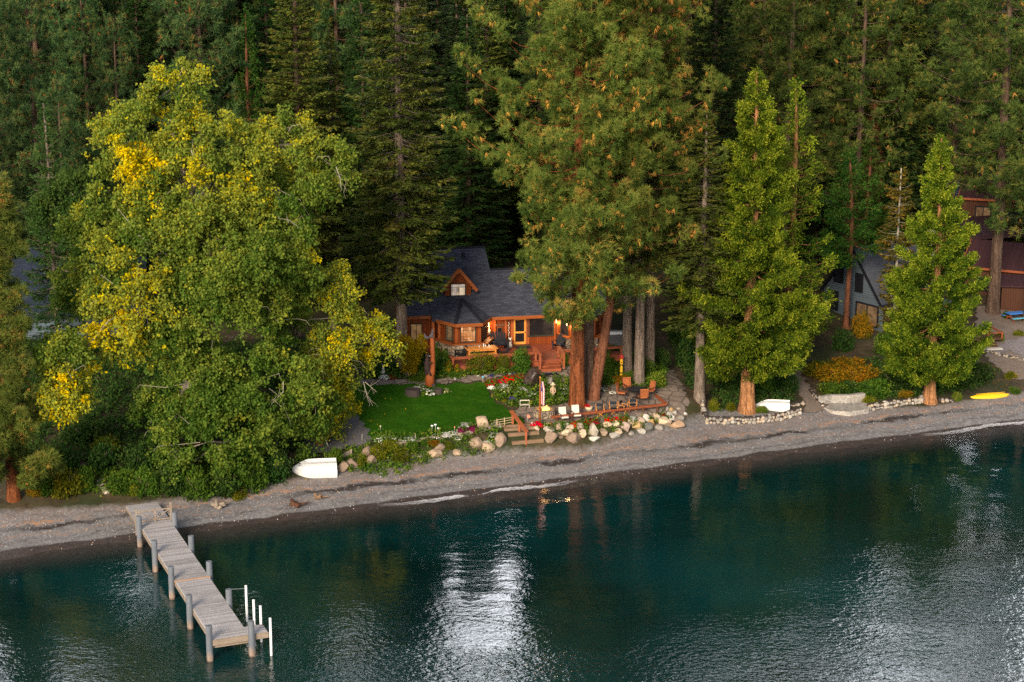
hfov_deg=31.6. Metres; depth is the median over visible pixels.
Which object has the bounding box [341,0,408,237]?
fir tree
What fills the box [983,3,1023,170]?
fir tree
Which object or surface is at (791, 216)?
cedar tree
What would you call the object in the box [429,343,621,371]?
deck
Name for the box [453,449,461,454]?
boulder
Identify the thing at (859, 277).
window
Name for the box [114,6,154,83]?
pine tree
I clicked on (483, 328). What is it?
window
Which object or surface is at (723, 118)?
fir tree
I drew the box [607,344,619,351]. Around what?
shrub
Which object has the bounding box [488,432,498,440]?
flower clump
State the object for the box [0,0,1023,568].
ground
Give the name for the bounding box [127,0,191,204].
fir tree
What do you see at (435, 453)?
boulder
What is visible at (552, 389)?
garden figure
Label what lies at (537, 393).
flower clump
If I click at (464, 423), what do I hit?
flower clump
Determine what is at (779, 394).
undergrowth
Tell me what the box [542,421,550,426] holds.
flower clump
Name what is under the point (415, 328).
window
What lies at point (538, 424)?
flower clump
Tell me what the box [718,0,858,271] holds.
pine tree
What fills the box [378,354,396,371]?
shrub
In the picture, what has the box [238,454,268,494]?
shrub
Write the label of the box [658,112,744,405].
fir tree
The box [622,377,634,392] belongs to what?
patio chair
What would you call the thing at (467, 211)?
fir tree
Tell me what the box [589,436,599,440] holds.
boulder
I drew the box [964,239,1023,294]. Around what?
cabin
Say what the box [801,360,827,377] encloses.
shrub
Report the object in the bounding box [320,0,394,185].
fir tree
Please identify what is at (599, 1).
fir tree
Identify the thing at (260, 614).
mooring pole
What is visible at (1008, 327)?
dirt yard
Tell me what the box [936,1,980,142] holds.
fir tree
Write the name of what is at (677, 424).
boulder
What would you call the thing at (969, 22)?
pine tree
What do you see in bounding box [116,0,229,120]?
pine tree
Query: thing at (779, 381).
shrub
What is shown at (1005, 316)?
shrub
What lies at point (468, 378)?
path
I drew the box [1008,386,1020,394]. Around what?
shrub
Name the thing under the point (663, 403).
patio rail
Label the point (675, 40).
pine tree
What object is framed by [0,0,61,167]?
pine tree
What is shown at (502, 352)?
adirondack chair
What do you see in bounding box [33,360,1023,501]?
needle litter
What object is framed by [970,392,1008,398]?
kayak
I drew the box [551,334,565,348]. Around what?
adirondack chair
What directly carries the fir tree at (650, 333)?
on the ground at (570, 470)
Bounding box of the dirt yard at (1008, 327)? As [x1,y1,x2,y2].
[974,306,1023,379]
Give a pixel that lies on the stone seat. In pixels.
(853, 404)
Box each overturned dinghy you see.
[292,458,336,477]
[756,399,789,411]
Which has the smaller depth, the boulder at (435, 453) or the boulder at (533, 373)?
the boulder at (435, 453)
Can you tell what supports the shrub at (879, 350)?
on the ground at (570, 470)
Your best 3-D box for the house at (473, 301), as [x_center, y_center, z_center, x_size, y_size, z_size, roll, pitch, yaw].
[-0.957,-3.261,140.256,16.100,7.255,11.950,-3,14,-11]
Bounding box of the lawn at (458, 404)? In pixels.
[339,382,524,437]
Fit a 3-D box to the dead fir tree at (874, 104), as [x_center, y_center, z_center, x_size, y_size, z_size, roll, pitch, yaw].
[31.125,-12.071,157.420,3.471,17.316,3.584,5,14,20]
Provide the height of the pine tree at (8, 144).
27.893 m
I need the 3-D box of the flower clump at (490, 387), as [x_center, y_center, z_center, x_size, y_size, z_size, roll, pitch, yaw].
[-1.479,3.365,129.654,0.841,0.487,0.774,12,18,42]
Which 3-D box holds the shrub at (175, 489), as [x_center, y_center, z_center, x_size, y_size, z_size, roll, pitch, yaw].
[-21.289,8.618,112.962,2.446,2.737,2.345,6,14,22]
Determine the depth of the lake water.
98.96 m
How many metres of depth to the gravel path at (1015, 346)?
147.13 m
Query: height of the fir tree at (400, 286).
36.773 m
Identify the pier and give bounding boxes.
[126,502,268,661]
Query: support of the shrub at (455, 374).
on the ground at (570, 470)
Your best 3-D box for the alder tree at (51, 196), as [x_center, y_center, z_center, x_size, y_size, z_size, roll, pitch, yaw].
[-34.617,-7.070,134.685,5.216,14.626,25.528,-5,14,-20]
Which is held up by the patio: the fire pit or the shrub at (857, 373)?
the fire pit
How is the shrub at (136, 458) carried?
on the ground at (570, 470)
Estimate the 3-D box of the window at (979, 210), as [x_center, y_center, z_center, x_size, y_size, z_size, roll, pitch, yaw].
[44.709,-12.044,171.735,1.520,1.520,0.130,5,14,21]
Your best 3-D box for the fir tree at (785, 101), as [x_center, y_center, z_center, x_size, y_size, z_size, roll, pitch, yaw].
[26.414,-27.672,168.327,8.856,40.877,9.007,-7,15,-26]
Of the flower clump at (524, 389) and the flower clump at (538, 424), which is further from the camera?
the flower clump at (524, 389)
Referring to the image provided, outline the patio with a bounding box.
[514,370,689,429]
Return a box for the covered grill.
[608,330,622,345]
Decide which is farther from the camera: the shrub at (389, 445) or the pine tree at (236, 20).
the pine tree at (236, 20)
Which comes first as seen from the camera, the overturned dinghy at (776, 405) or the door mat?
the overturned dinghy at (776, 405)
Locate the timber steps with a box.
[500,421,543,444]
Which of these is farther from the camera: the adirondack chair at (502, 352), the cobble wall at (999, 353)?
the cobble wall at (999, 353)
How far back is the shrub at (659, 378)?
131.54 m
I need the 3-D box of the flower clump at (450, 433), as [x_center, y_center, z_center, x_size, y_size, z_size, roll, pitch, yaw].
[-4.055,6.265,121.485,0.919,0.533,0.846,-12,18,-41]
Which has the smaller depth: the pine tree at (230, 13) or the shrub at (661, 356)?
the shrub at (661, 356)
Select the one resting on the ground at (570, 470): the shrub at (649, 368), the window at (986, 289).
the shrub at (649, 368)
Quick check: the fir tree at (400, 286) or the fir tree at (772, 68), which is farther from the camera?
the fir tree at (772, 68)
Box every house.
[2,246,152,338]
[392,246,606,356]
[819,230,950,330]
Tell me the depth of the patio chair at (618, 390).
129.09 m
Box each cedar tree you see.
[211,8,280,281]
[674,66,830,414]
[741,75,841,363]
[804,144,899,328]
[825,136,894,267]
[877,132,994,404]
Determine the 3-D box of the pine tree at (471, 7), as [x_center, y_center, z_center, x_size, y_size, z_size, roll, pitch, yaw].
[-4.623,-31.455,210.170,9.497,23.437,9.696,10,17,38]
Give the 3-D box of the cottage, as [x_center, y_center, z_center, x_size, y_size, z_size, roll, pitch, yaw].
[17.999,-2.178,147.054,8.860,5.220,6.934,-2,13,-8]
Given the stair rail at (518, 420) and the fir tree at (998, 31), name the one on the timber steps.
the stair rail at (518, 420)
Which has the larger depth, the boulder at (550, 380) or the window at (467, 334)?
the window at (467, 334)
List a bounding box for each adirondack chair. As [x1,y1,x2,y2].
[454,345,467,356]
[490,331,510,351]
[496,345,508,357]
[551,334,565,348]
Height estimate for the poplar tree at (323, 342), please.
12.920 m
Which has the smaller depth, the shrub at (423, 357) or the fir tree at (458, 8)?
the shrub at (423, 357)
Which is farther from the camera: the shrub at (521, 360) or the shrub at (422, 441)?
the shrub at (521, 360)
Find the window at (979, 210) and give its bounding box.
[975,206,991,215]
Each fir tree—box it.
[0,26,26,220]
[11,0,82,210]
[20,99,87,365]
[55,1,116,193]
[65,0,131,243]
[112,0,175,257]
[116,0,158,140]
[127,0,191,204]
[136,0,234,252]
[221,0,269,111]
[236,0,305,241]
[250,0,357,290]
[293,0,357,234]
[311,23,358,285]
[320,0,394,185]
[336,0,394,294]
[337,0,459,371]
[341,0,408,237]
[403,1,452,208]
[409,4,501,245]
[413,0,462,235]
[426,8,493,215]
[426,14,513,267]
[433,0,532,256]
[443,0,484,62]
[475,0,533,234]
[480,0,527,235]
[492,0,573,248]
[572,0,615,214]
[596,0,668,374]
[601,0,682,385]
[604,0,683,232]
[622,0,691,365]
[655,0,749,306]
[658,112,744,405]
[662,0,725,254]
[676,0,753,210]
[707,0,757,161]
[732,0,774,231]
[751,1,831,191]
[757,0,835,247]
[787,0,854,265]
[839,0,936,239]
[840,0,900,216]
[860,52,926,239]
[860,103,885,242]
[874,0,935,219]
[875,167,916,344]
[892,0,960,228]
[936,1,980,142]
[957,0,1022,188]
[971,0,1018,121]
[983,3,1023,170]
[990,47,1023,170]
[1003,127,1023,242]
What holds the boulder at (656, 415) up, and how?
on the ground at (570, 470)
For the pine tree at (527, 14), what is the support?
on the ground at (570, 470)
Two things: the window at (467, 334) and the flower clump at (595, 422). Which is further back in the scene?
the window at (467, 334)
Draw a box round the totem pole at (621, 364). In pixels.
[620,354,623,375]
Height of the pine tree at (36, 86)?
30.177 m
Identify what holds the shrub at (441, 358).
on the ground at (570, 470)
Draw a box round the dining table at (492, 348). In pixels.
[464,345,497,359]
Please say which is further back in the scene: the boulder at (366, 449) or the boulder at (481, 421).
the boulder at (481, 421)
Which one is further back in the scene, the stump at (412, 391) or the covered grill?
the covered grill
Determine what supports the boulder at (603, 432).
on the ground at (570, 470)
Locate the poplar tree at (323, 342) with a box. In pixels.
[286,258,407,444]
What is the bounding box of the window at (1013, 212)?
[1007,208,1023,219]
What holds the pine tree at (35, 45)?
on the ground at (570, 470)
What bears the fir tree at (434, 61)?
on the ground at (570, 470)
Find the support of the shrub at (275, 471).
on the ground at (570, 470)
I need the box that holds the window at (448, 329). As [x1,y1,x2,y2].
[445,325,453,341]
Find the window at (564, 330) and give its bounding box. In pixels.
[560,320,568,335]
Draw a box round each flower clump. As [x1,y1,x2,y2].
[370,435,385,444]
[376,374,390,379]
[407,435,417,440]
[413,384,426,390]
[420,387,438,396]
[424,435,433,441]
[440,432,451,438]
[442,387,450,393]
[447,430,456,438]
[454,363,459,371]
[457,421,475,427]
[457,428,466,434]
[466,425,479,435]
[484,376,498,386]
[485,384,495,390]
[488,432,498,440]
[495,386,512,396]
[497,383,511,388]
[502,375,513,382]
[504,400,519,406]
[516,386,529,393]
[528,390,538,398]
[530,420,543,428]
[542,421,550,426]
[560,390,568,399]
[585,417,600,424]
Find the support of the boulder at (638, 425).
on the ground at (570, 470)
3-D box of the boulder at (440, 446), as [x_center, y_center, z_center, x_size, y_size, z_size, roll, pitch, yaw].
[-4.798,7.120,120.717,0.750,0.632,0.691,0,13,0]
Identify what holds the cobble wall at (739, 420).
on the ground at (570, 470)
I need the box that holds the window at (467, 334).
[460,327,475,342]
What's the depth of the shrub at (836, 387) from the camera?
134.61 m
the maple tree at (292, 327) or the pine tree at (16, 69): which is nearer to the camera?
the maple tree at (292, 327)
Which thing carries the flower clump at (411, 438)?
on the ground at (570, 470)
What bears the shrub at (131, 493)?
on the ground at (570, 470)
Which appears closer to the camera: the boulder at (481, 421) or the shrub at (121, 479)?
the shrub at (121, 479)
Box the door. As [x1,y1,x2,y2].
[514,319,525,343]
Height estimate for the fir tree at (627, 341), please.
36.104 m
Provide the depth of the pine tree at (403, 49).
177.62 m
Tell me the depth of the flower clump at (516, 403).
127.17 m
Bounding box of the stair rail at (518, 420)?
[509,410,528,444]
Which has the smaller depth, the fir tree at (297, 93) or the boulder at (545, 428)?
the boulder at (545, 428)
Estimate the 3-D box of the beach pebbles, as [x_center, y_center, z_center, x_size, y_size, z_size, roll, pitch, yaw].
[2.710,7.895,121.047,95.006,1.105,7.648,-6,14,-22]
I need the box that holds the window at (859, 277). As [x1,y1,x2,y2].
[854,272,863,292]
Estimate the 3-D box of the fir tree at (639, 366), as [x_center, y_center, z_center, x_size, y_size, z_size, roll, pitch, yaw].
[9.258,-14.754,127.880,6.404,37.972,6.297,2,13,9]
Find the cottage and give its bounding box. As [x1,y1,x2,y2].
[671,283,785,342]
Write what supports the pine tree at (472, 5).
on the ground at (570, 470)
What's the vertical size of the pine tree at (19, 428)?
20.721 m
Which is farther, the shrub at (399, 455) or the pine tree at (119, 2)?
the pine tree at (119, 2)
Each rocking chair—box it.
[558,407,569,422]
[570,405,582,420]
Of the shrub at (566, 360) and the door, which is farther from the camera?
the door
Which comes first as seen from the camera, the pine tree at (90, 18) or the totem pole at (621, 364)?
the totem pole at (621, 364)
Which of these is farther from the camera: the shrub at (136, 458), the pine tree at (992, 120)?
the pine tree at (992, 120)
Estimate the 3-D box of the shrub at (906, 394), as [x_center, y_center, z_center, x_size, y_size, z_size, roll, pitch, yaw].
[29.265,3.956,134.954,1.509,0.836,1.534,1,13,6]
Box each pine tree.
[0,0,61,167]
[0,0,88,243]
[0,0,98,246]
[0,6,43,249]
[0,11,31,165]
[0,169,66,502]
[27,72,100,292]
[48,0,125,227]
[54,0,135,139]
[63,0,145,140]
[81,11,153,245]
[107,0,152,68]
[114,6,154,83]
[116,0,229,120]
[145,0,257,255]
[165,0,276,187]
[183,1,260,149]
[205,0,278,109]
[249,0,360,245]
[253,4,330,112]
[261,2,319,176]
[286,0,375,251]
[348,1,432,219]
[366,0,449,244]
[402,0,455,115]
[438,0,689,408]
[441,0,480,48]
[442,0,522,144]
[453,0,490,40]
[506,1,574,221]
[517,0,674,397]
[519,1,606,244]
[519,6,602,226]
[542,0,731,400]
[663,0,758,238]
[694,0,832,217]
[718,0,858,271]
[776,0,859,231]
[791,0,925,241]
[797,0,918,247]
[901,0,1023,314]
[905,0,1021,198]
[919,0,1001,144]
[974,0,1023,321]
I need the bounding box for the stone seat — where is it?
[818,392,870,415]
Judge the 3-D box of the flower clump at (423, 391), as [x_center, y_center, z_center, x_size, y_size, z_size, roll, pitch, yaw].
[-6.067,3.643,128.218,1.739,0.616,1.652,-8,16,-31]
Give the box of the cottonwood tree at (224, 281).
[27,56,366,496]
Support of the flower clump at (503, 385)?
on the ground at (570, 470)
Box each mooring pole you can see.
[232,585,247,621]
[252,599,255,624]
[259,605,262,641]
[269,618,272,655]
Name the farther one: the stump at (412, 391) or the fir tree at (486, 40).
the fir tree at (486, 40)
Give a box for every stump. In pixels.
[405,387,419,396]
[434,388,442,394]
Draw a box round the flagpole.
[539,376,544,420]
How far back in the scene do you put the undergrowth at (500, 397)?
123.65 m
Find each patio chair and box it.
[615,382,627,398]
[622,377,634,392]
[637,389,648,402]
[643,380,655,394]
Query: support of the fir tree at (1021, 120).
on the ground at (570, 470)
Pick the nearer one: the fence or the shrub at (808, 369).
the fence
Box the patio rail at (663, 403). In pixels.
[551,394,667,421]
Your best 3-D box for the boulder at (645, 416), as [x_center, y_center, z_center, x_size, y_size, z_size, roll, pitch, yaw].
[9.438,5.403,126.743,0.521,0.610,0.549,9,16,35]
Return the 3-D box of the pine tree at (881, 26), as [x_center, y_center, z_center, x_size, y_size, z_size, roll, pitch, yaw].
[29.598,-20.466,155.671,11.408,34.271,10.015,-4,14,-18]
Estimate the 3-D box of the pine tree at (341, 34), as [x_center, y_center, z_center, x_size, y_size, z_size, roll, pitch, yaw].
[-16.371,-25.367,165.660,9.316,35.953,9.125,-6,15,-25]
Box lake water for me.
[0,433,1023,681]
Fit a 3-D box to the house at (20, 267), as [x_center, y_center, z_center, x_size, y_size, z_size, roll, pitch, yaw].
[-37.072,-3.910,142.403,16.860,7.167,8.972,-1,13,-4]
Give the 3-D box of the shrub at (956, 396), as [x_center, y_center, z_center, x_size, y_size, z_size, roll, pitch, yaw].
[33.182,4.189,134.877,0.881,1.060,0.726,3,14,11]
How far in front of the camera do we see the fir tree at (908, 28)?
173.25 m
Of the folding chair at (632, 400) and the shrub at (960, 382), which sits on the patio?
the folding chair at (632, 400)
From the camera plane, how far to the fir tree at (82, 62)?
161.03 m
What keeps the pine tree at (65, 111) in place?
on the ground at (570, 470)
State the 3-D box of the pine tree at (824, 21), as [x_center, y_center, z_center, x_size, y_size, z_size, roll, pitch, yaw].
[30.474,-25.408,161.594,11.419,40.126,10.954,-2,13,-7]
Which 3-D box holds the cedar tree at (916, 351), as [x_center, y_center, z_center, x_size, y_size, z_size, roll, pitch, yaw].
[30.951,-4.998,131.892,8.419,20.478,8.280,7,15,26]
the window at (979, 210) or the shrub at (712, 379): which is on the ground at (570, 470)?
the shrub at (712, 379)
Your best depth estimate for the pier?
97.36 m
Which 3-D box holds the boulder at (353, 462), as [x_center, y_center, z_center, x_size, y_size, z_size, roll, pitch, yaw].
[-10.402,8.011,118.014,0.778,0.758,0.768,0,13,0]
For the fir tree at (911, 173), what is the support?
on the ground at (570, 470)
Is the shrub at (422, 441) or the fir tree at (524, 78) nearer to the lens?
the shrub at (422, 441)
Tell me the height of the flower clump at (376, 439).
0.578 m
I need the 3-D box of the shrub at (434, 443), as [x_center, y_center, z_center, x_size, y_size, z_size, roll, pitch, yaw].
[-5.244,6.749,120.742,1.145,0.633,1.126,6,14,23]
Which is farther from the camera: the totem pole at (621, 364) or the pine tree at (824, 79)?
the pine tree at (824, 79)
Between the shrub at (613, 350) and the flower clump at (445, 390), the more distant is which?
the shrub at (613, 350)
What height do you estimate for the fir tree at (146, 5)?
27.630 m
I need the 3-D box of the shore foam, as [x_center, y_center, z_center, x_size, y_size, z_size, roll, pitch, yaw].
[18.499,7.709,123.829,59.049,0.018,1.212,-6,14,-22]
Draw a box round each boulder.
[337,461,348,471]
[347,458,357,467]
[362,446,370,456]
[367,455,377,464]
[428,449,442,457]
[434,443,445,449]
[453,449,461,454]
[468,437,482,448]
[476,416,489,427]
[482,441,494,452]
[494,432,506,446]
[523,376,529,386]
[526,367,539,386]
[543,426,553,431]
[544,431,558,442]
[546,377,553,383]
[555,423,561,429]
[561,428,572,435]
[565,432,580,443]
[566,424,573,430]
[577,423,583,430]
[579,429,585,437]
[588,423,598,435]
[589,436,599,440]
[599,428,607,435]
[603,421,612,427]
[609,432,620,437]
[614,428,622,433]
[620,421,629,431]
[632,421,642,428]
[636,428,645,433]
[637,417,644,423]
[642,414,649,421]
[643,422,652,430]
[653,413,659,420]
[654,424,663,429]
[658,416,671,425]
[669,420,684,428]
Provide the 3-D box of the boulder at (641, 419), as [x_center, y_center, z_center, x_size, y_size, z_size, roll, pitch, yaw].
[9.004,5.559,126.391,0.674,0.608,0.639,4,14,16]
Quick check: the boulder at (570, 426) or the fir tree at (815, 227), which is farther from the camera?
the fir tree at (815, 227)
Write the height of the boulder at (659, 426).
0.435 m
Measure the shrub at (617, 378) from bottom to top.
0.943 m
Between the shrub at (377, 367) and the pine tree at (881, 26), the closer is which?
the shrub at (377, 367)
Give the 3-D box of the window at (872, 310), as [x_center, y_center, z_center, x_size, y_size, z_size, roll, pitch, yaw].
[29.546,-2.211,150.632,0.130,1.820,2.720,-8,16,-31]
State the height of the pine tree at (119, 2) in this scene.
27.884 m
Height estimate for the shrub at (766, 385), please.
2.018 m
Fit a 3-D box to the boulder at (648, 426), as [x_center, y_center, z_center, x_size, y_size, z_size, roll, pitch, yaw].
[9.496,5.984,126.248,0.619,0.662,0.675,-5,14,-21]
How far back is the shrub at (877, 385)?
134.65 m
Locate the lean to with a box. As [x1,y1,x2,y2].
[1000,274,1023,310]
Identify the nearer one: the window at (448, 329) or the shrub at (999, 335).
the window at (448, 329)
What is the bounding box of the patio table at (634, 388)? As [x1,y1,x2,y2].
[627,386,644,398]
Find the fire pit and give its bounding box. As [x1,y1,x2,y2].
[533,406,555,418]
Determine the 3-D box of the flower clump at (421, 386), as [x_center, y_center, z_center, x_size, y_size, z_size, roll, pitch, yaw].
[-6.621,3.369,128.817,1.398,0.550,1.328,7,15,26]
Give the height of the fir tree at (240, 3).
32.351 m
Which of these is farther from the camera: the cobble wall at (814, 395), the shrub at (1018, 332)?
the shrub at (1018, 332)
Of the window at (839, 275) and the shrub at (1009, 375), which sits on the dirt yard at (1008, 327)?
the shrub at (1009, 375)
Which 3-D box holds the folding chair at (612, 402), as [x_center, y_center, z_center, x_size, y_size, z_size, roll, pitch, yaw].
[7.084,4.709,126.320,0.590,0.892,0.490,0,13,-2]
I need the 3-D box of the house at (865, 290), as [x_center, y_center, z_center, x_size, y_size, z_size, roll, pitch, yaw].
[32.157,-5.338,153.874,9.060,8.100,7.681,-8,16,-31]
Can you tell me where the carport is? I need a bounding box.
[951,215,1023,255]
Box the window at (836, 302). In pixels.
[827,289,838,309]
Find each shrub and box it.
[24,489,42,496]
[29,474,54,497]
[51,464,86,499]
[54,442,80,474]
[61,419,105,444]
[75,464,95,492]
[85,437,120,472]
[89,433,123,453]
[106,467,133,496]
[115,442,155,472]
[127,484,141,496]
[129,465,161,498]
[151,459,188,497]
[179,464,216,501]
[211,468,241,498]
[227,487,247,501]
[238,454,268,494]
[264,450,293,485]
[325,446,344,465]
[356,452,367,467]
[364,361,381,377]
[368,442,387,461]
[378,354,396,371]
[382,438,400,455]
[389,447,411,464]
[405,374,437,382]
[405,440,419,452]
[419,350,428,361]
[419,439,427,446]
[428,439,439,447]
[435,342,450,373]
[443,440,454,449]
[444,360,452,375]
[444,370,464,379]
[463,350,496,375]
[495,353,509,371]
[510,346,532,373]
[560,353,568,366]
[601,372,611,385]
[605,351,616,366]
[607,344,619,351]
[611,375,624,385]
[623,372,632,378]
[645,355,655,375]
[646,371,668,387]
[655,345,671,366]
[668,315,692,343]
[674,336,694,368]
[681,330,695,353]
[705,363,726,382]
[708,397,719,412]
[722,371,740,389]
[725,402,735,411]
[755,374,776,391]
[755,406,768,413]
[771,373,785,391]
[783,372,801,392]
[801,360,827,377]
[809,358,850,382]
[816,379,851,394]
[828,355,868,368]
[829,327,855,352]
[842,363,882,382]
[849,307,874,338]
[853,378,893,400]
[862,395,877,402]
[871,330,892,355]
[872,361,916,389]
[897,389,913,398]
[936,369,975,392]
[951,391,962,401]
[961,360,1001,385]
[995,331,1004,340]
[1002,310,1010,318]
[1004,370,1017,379]
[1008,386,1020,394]
[1013,330,1023,335]
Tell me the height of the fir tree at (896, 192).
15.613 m
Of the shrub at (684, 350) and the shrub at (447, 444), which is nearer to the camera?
the shrub at (447, 444)
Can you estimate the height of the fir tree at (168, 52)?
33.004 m
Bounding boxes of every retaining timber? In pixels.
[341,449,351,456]
[381,423,499,445]
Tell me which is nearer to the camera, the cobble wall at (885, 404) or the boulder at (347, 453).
the boulder at (347, 453)
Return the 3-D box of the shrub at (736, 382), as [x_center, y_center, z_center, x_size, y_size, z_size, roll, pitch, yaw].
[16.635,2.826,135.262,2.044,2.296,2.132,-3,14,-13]
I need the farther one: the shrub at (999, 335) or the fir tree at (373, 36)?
the fir tree at (373, 36)
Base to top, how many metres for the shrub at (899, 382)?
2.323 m
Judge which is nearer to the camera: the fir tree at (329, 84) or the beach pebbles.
the beach pebbles
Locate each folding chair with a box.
[596,403,604,416]
[609,401,617,414]
[618,400,627,413]
[627,399,636,410]
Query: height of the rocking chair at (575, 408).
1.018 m
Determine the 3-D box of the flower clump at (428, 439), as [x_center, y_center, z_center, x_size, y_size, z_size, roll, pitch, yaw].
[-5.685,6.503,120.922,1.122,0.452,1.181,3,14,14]
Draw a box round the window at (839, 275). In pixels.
[833,266,843,283]
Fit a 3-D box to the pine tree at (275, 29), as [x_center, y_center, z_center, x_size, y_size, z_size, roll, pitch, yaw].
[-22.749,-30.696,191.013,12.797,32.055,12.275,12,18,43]
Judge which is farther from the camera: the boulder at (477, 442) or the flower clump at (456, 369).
the flower clump at (456, 369)
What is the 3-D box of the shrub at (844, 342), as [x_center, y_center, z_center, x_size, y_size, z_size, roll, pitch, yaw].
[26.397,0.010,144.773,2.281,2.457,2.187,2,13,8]
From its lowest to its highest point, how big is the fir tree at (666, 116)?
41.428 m
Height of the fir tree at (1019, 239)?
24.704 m
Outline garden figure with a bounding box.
[550,382,555,397]
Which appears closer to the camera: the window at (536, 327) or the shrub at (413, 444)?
the shrub at (413, 444)
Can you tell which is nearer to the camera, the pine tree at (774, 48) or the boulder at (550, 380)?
the boulder at (550, 380)
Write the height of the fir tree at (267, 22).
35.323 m
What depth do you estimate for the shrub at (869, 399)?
133.47 m
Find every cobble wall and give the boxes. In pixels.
[700,399,802,424]
[790,401,805,406]
[808,388,824,405]
[867,392,924,410]
[937,398,953,402]
[985,349,1023,360]
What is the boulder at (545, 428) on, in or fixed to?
on the ground at (570, 470)
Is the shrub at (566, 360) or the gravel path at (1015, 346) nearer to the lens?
the shrub at (566, 360)
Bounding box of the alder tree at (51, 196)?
[22,164,99,251]
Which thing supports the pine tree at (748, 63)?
on the ground at (570, 470)
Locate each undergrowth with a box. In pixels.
[0,330,983,468]
[36,350,671,496]
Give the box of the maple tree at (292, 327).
[261,251,323,340]
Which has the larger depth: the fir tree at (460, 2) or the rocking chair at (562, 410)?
the fir tree at (460, 2)
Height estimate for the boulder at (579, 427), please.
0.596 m
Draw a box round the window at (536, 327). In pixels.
[527,318,553,336]
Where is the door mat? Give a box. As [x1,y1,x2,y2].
[515,346,530,348]
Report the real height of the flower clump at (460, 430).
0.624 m
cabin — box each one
[957,170,1023,248]
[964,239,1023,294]
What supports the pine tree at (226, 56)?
on the ground at (570, 470)
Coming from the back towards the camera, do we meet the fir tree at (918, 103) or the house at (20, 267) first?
the fir tree at (918, 103)
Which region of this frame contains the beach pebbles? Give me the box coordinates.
[0,395,1022,548]
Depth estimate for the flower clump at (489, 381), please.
129.91 m
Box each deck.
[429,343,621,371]
[974,327,1002,349]
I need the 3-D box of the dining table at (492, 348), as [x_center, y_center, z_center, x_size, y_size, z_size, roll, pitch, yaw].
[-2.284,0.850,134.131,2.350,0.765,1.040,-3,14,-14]
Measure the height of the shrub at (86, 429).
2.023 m
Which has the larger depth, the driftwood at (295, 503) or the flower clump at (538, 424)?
the flower clump at (538, 424)
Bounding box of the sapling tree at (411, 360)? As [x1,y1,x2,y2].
[391,333,428,376]
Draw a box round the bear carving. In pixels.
[424,330,434,386]
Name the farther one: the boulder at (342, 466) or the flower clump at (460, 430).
the flower clump at (460, 430)
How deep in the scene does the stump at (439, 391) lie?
128.04 m
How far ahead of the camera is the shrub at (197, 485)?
112.31 m
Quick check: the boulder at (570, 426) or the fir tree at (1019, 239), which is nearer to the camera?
the boulder at (570, 426)
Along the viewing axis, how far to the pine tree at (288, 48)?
175.65 m
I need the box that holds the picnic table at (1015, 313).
[1002,311,1023,322]
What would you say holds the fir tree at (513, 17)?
on the ground at (570, 470)
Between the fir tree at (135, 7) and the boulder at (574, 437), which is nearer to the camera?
the boulder at (574, 437)
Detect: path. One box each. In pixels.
[302,414,371,454]
[358,372,504,384]
[537,364,569,381]
[786,367,825,412]
[991,337,1023,356]
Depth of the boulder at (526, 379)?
130.17 m
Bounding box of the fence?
[497,417,511,424]
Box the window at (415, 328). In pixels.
[410,323,421,338]
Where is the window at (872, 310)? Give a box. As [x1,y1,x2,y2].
[855,301,878,327]
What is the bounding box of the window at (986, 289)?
[977,277,987,291]
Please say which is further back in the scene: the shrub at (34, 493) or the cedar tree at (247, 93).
the cedar tree at (247, 93)
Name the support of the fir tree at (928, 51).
on the ground at (570, 470)
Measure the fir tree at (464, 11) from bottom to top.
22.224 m
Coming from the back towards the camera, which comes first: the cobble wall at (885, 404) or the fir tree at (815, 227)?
the fir tree at (815, 227)
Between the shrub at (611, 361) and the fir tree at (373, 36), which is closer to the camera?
the shrub at (611, 361)
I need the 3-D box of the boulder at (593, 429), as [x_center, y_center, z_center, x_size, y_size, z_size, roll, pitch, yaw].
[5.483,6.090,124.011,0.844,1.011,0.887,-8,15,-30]
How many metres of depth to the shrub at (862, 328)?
147.69 m
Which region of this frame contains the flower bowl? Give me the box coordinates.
[585,403,592,410]
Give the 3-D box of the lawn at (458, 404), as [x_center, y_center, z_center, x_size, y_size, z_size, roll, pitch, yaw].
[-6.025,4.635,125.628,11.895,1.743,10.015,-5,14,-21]
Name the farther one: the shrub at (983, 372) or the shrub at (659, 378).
the shrub at (983, 372)
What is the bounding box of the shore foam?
[414,421,1023,501]
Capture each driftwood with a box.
[210,499,228,508]
[289,498,309,507]
[314,492,327,499]
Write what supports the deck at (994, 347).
on the dirt yard at (1008, 327)
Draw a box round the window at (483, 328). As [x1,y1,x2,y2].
[481,325,485,339]
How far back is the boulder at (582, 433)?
123.25 m
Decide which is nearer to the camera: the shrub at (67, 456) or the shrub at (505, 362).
the shrub at (67, 456)
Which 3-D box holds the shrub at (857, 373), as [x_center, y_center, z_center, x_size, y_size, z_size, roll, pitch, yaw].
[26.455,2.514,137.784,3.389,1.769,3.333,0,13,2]
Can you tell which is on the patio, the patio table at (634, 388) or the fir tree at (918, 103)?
the patio table at (634, 388)
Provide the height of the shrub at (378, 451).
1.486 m
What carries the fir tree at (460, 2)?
on the ground at (570, 470)
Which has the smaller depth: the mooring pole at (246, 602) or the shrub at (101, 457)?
the mooring pole at (246, 602)
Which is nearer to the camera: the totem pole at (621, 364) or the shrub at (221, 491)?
the shrub at (221, 491)

